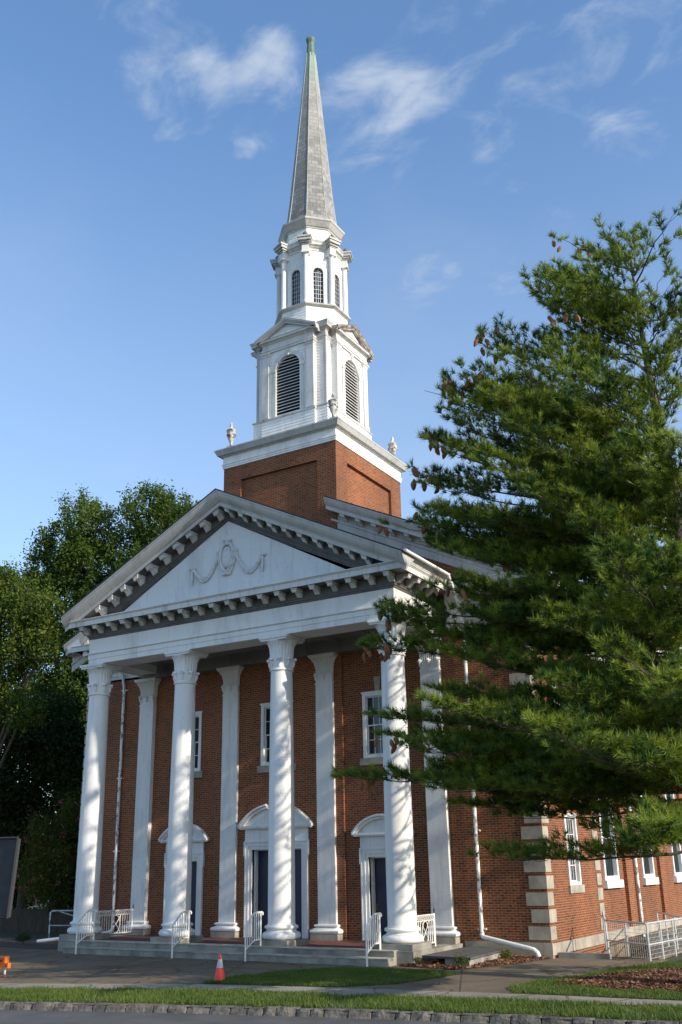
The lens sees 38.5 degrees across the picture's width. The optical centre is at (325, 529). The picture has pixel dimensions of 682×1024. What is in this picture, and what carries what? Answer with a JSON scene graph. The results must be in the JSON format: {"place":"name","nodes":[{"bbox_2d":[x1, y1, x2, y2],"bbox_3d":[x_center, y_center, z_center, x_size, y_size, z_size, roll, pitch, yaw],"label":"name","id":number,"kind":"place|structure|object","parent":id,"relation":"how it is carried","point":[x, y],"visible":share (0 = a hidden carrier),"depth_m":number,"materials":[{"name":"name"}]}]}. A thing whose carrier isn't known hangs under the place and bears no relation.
{"place":"outdoors","nodes":[
{"label":"outdoors","id":0,"kind":"place"},
{"bbox_2d":[0,938,57,948],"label":"side bed","id":1,"kind":"object","parent":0,"point":[30,943],"visible":0.6,"depth_m":34.95,"materials":[{"name":"grey concrete"}]},
{"bbox_2d":[13,930,31,944],"bbox_3d":[-10.761,14.519,34.630,0.671,0.634,0.622,13,-23,-34],"label":"boxwood shrub","id":2,"kind":"object","parent":1,"relation":"on","point":[22,938],"visible":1,"depth_m":34.59,"materials":[{"name":"green plant"}]},
{"bbox_2d":[0,1010,489,1023],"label":"road","id":3,"kind":"structure","parent":0,"point":[43,1017],"depth_m":17.84,"materials":[{"name":"grey asphalt"}]},
{"bbox_2d":[0,1001,681,1023],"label":"kerb","id":4,"kind":"structure","parent":3,"relation":"on","point":[387,1014],"depth_m":17.88,"materials":[{"name":"stone"}]},
{"bbox_2d":[203,965,457,986],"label":"lawn","id":5,"kind":"structure","parent":0,"point":[332,981],"depth_m":21.78,"materials":[{"name":"green plant"}]},
{"bbox_2d":[213,954,224,981],"bbox_3d":[-2.450,10.111,22.538,0.356,0.587,0.356,-12,-22,29],"label":"traffic cone","id":6,"kind":"object","parent":5,"relation":"on","point":[219,974],"visible":0.9,"depth_m":22.45,"materials":[{"name":"orange plastic"}]},
{"bbox_2d":[0,983,681,1005],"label":"sidewalk","id":7,"kind":"structure","parent":0,"point":[349,991],"depth_m":20.38,"materials":[{"name":"concrete"}]},
{"bbox_2d":[0,900,681,1023],"bbox_3d":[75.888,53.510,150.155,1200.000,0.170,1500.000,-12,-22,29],"label":"ground","id":8,"kind":"structure","parent":0,"point":[44,935],"depth_m":37.47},
{"bbox_2d":[0,556,70,768],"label":"elm tree","id":9,"kind":"object","parent":8,"relation":"on","point":[33,618],"visible":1,"depth_m":41.57,"materials":[{"name":"green plant"}]},
{"bbox_2d":[0,908,73,932],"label":"wooden fence","id":10,"kind":"object","parent":8,"relation":"on","point":[19,920],"visible":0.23,"depth_m":42.86,"materials":[{"name":"grey wood"}]},
{"bbox_2d":[3,784,77,908],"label":"hedge shrub","id":11,"kind":"object","parent":8,"relation":"on","point":[16,890],"visible":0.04,"depth_m":47.09,"materials":[{"name":"green plant"}]},
{"bbox_2d":[0,678,87,908],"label":"shade tree","id":12,"kind":"object","parent":8,"relation":"on","point":[40,757],"visible":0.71,"depth_m":45.55,"materials":[{"name":"green plant"}]},
{"bbox_2d":[14,778,81,933],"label":"small tree","id":13,"kind":"object","parent":8,"relation":"on","point":[45,874],"visible":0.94,"depth_m":41.61,"materials":[{"name":"green plant"}]},
{"bbox_2d":[48,910,73,937],"bbox_3d":[-9.604,15.419,38.213,2.770,1.028,0.120,-6,-20,16],"label":"pipe railing","id":14,"kind":"object","parent":8,"relation":"on","point":[56,911],"visible":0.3,"depth_m":38.44,"materials":[{"name":"grey metal"}]},
{"bbox_2d":[45,801,77,908],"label":"hedge shrub","id":15,"kind":"object","parent":8,"relation":"on","point":[71,890],"visible":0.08,"depth_m":45.72,"materials":[{"name":"green plant"}]},
{"bbox_2d":[12,483,128,908],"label":"oak tree","id":16,"kind":"object","parent":8,"relation":"on","point":[76,555],"visible":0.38,"depth_m":53.84,"materials":[{"name":"green plant"}]},
{"bbox_2d":[78,478,199,713],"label":"oak tree","id":17,"kind":"object","parent":8,"relation":"on","point":[164,510],"visible":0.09,"depth_m":53.17,"materials":[{"name":"green plant"}]},
{"bbox_2d":[0,937,480,990],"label":"concrete apron","id":18,"kind":"object","parent":8,"relation":"on","point":[32,968],"visible":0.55,"depth_m":25.53,"materials":[{"name":"grey concrete"}]},
{"bbox_2d":[0,836,20,977],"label":"sign trailer","id":19,"kind":"object","parent":18,"relation":"on","point":[9,850],"visible":1,"depth_m":24.97,"materials":[{"name":"grey metal"}]},
{"bbox_2d":[0,953,633,1001],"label":"pavement joints","id":20,"kind":"object","parent":18,"relation":"on","point":[274,969],"visible":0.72,"depth_m":24.07,"materials":[{"name":"grey"}]},
{"bbox_2d":[13,962,681,1020],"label":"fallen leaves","id":21,"kind":"object","parent":18,"relation":"on","point":[276,978],"visible":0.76,"depth_m":22.39,"materials":[{"name":"brown plant"}]},
{"bbox_2d":[398,954,550,969],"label":"bed mulch","id":22,"kind":"object","parent":18,"relation":"on","point":[486,963],"visible":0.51,"depth_m":25.38,"materials":[{"name":"brown wood"}]},
{"bbox_2d":[411,955,423,964],"bbox_3d":[2.342,11.145,25.114,0.354,0.407,0.333,-12,-22,29],"label":"shrub","id":23,"kind":"object","parent":22,"relation":"on","point":[417,959],"visible":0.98,"depth_m":25.14,"materials":[{"name":"green plant"}]},
{"bbox_2d":[453,952,470,968],"bbox_3d":[3.410,10.868,24.495,0.417,0.494,0.444,9,-21,-26],"label":"shrub","id":24,"kind":"object","parent":22,"relation":"on","point":[462,960],"visible":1,"depth_m":24.48,"materials":[{"name":"green plant"}]},
{"bbox_2d":[422,947,505,966],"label":"covered slab","id":25,"kind":"structure","parent":22,"relation":"on","point":[479,954],"depth_m":25.76,"materials":[{"name":"concrete"}]},
{"bbox_2d":[495,946,512,961],"bbox_3d":[4.664,11.158,25.483,0.472,0.554,0.415,6,-20,-18],"label":"shrub","id":26,"kind":"object","parent":22,"relation":"on","point":[504,954],"visible":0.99,"depth_m":25.46,"materials":[{"name":"green plant"}]},
{"bbox_2d":[0,984,681,1022],"bbox_3d":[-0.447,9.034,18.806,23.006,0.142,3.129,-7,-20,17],"label":"verge grass","id":27,"kind":"structure","parent":8,"relation":"on","point":[394,1001],"depth_m":18.63,"materials":[{"name":"green plant"}]},
{"bbox_2d":[37,36,681,966],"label":"church","id":28,"kind":"structure","parent":8,"relation":"on","point":[235,684],"depth_m":32.66,"materials":[{"name":"red brick"}]},
{"bbox_2d":[75,909,97,953],"bbox_3d":[-7.642,12.797,31.110,0.062,1.282,0.920,-12,-22,29],"label":"handrail","id":29,"kind":"object","parent":28,"relation":"attached to","point":[87,911],"visible":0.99,"depth_m":31.14,"materials":[{"name":"white metal"}]},
{"bbox_2d":[98,904,133,933],"bbox_3d":[-7.220,13.420,33.537,0.048,1.020,1.718,-12,-22,29],"label":"porch railing","id":30,"kind":"object","parent":28,"relation":"on","point":[115,914],"visible":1,"depth_m":33.60,"materials":[{"name":"white metal"}]},
{"bbox_2d":[171,910,191,957],"bbox_3d":[-4.324,12.082,29.189,0.062,1.282,0.920,-12,-22,29],"label":"handrail","id":31,"kind":"object","parent":28,"relation":"attached to","point":[179,915],"visible":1,"depth_m":29.21,"materials":[{"name":"white metal"}]},
{"bbox_2d":[158,824,209,934],"bbox_3d":[-4.895,12.141,33.948,2.140,3.738,0.580,-12,-22,29],"label":"doorway","id":32,"kind":"structure","parent":28,"relation":"in","point":[200,836],"depth_m":33.78,"materials":[{"name":"white paint"}]},
{"bbox_2d":[194,711,202,777],"bbox_3d":[-4.966,7.814,35.417,1.400,2.350,0.190,-12,-22,29],"label":"window","id":33,"kind":"structure","parent":28,"relation":"in","point":[198,773],"depth_m":35.22,"materials":[{"name":"white paint"}]},
{"bbox_2d":[244,911,263,961],"bbox_3d":[-2.060,11.595,27.880,0.062,1.282,0.920,-12,-22,29],"label":"handrail","id":34,"kind":"object","parent":28,"relation":"attached to","point":[251,917],"visible":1,"depth_m":27.93,"materials":[{"name":"white metal"}]},
{"bbox_2d":[237,804,313,938],"bbox_3d":[-1.586,11.175,32.025,2.940,4.213,0.580,-12,-22,29],"label":"doorway","id":35,"kind":"structure","parent":28,"relation":"in","point":[255,824],"depth_m":32.20,"materials":[{"name":"white paint"}]},
{"bbox_2d":[257,700,295,772],"bbox_3d":[-1.661,7.073,33.422,1.560,2.350,0.190,-12,-22,29],"label":"window","id":36,"kind":"structure","parent":28,"relation":"in","point":[265,707],"depth_m":33.68,"materials":[{"name":"white paint"}]},
{"bbox_2d":[288,266,302,306],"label":"window","id":37,"kind":"structure","parent":28,"relation":"in","point":[295,275],"depth_m":40.58,"materials":[{"name":"white paint"}]},
{"bbox_2d":[309,264,327,303],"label":"window","id":38,"kind":"structure","parent":28,"relation":"in","point":[318,274],"depth_m":40.42,"materials":[{"name":"white paint"}]},
{"bbox_2d":[334,270,342,310],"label":"window","id":39,"kind":"structure","parent":28,"relation":"in","point":[337,279],"depth_m":41.10,"materials":[{"name":"white paint"}]},
{"bbox_2d":[360,690,382,765],"bbox_3d":[1.722,6.373,31.547,1.400,2.350,0.190,-12,-22,29],"label":"window","id":40,"kind":"structure","parent":28,"relation":"in","point":[372,754],"depth_m":31.70,"materials":[{"name":"white paint"}]},
{"bbox_2d":[365,912,381,966],"bbox_3d":[1.275,10.876,25.950,0.062,1.282,0.920,-12,-22,29],"label":"handrail","id":41,"kind":"object","parent":28,"relation":"attached to","point":[370,927],"visible":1,"depth_m":25.97,"materials":[{"name":"white metal"}]},
{"bbox_2d":[351,814,414,940],"bbox_3d":[1.861,10.686,30.039,2.140,3.738,0.580,-12,-22,29],"label":"doorway","id":42,"kind":"structure","parent":28,"relation":"in","point":[370,830],"depth_m":30.35,"materials":[{"name":"white paint"}]},
{"bbox_2d":[417,908,435,945],"bbox_3d":[2.748,11.002,26.987,0.048,1.020,1.228,-12,-22,29],"label":"porch railing","id":43,"kind":"object","parent":28,"relation":"on","point":[424,919],"visible":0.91,"depth_m":27.14,"materials":[{"name":"white metal"}]},
{"bbox_2d":[563,813,584,893],"bbox_3d":[7.485,9.829,29.739,0.190,2.310,1.340,-12,-22,29],"label":"window","id":44,"kind":"structure","parent":28,"relation":"in","point":[574,871],"depth_m":29.83,"materials":[{"name":"white paint"}]},
{"bbox_2d":[598,799,623,888],"bbox_3d":[9.584,9.498,33.784,0.340,5.430,1.930,-12,-22,29],"label":"window","id":45,"kind":"structure","parent":28,"relation":"in","point":[610,866],"depth_m":33.23,"materials":[{"name":"white paint"}]},
{"bbox_2d":[635,796,658,884],"bbox_3d":[12.131,10.813,37.696,0.340,5.430,1.930,-12,-22,29],"label":"window","id":46,"kind":"structure","parent":28,"relation":"in","point":[647,864],"depth_m":37.12,"materials":[{"name":"white paint"}]},
{"bbox_2d":[664,794,681,882],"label":"window","id":47,"kind":"structure","parent":28,"relation":"in","point":[676,859],"depth_m":41.24,"materials":[{"name":"white paint"}]},
{"bbox_2d":[329,200,681,864],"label":"pine tree","id":48,"kind":"object","parent":8,"relation":"on","point":[606,737],"visible":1,"depth_m":22.18,"materials":[{"name":"green plant"}]},
{"bbox_2d":[558,952,611,959],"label":"wall","id":49,"kind":"structure","parent":8,"relation":"on","point":[579,955],"depth_m":26.62,"materials":[{"name":"concrete"}]},
{"bbox_2d":[0,0,681,820],"label":"sky","id":50,"kind":"structure","parent":0,"point":[148,147],"materials":[{"name":"blue"}]},
{"bbox_2d":[419,957,666,996],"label":"path","id":51,"kind":"structure","parent":0,"point":[489,981],"depth_m":23.32,"materials":[{"name":"concrete"}]},
{"bbox_2d":[507,958,681,999],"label":"side lawn","id":52,"kind":"structure","parent":0,"point":[592,994],"depth_m":19.35,"materials":[{"name":"green plant"}]},
{"bbox_2d":[609,939,681,959],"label":"stair well","id":53,"kind":"object","parent":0,"point":[621,952],"visible":0.02,"depth_m":32.19,"materials":[{"name":"concrete"}]},
{"bbox_2d":[602,911,681,960],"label":"pipe railing","id":54,"kind":"object","parent":53,"relation":"on","point":[659,932],"visible":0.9,"depth_m":27.02,"materials":[{"name":"white metal"}]},
{"label":"mulch bed","id":55,"kind":"structure","parent":0,"visible":0},
{"bbox_2d":[557,967,681,990],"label":"bark mulch","id":56,"kind":"object","parent":55,"relation":"on","point":[668,978],"visible":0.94,"depth_m":21.13,"materials":[{"name":"brown wood"}]}
]}

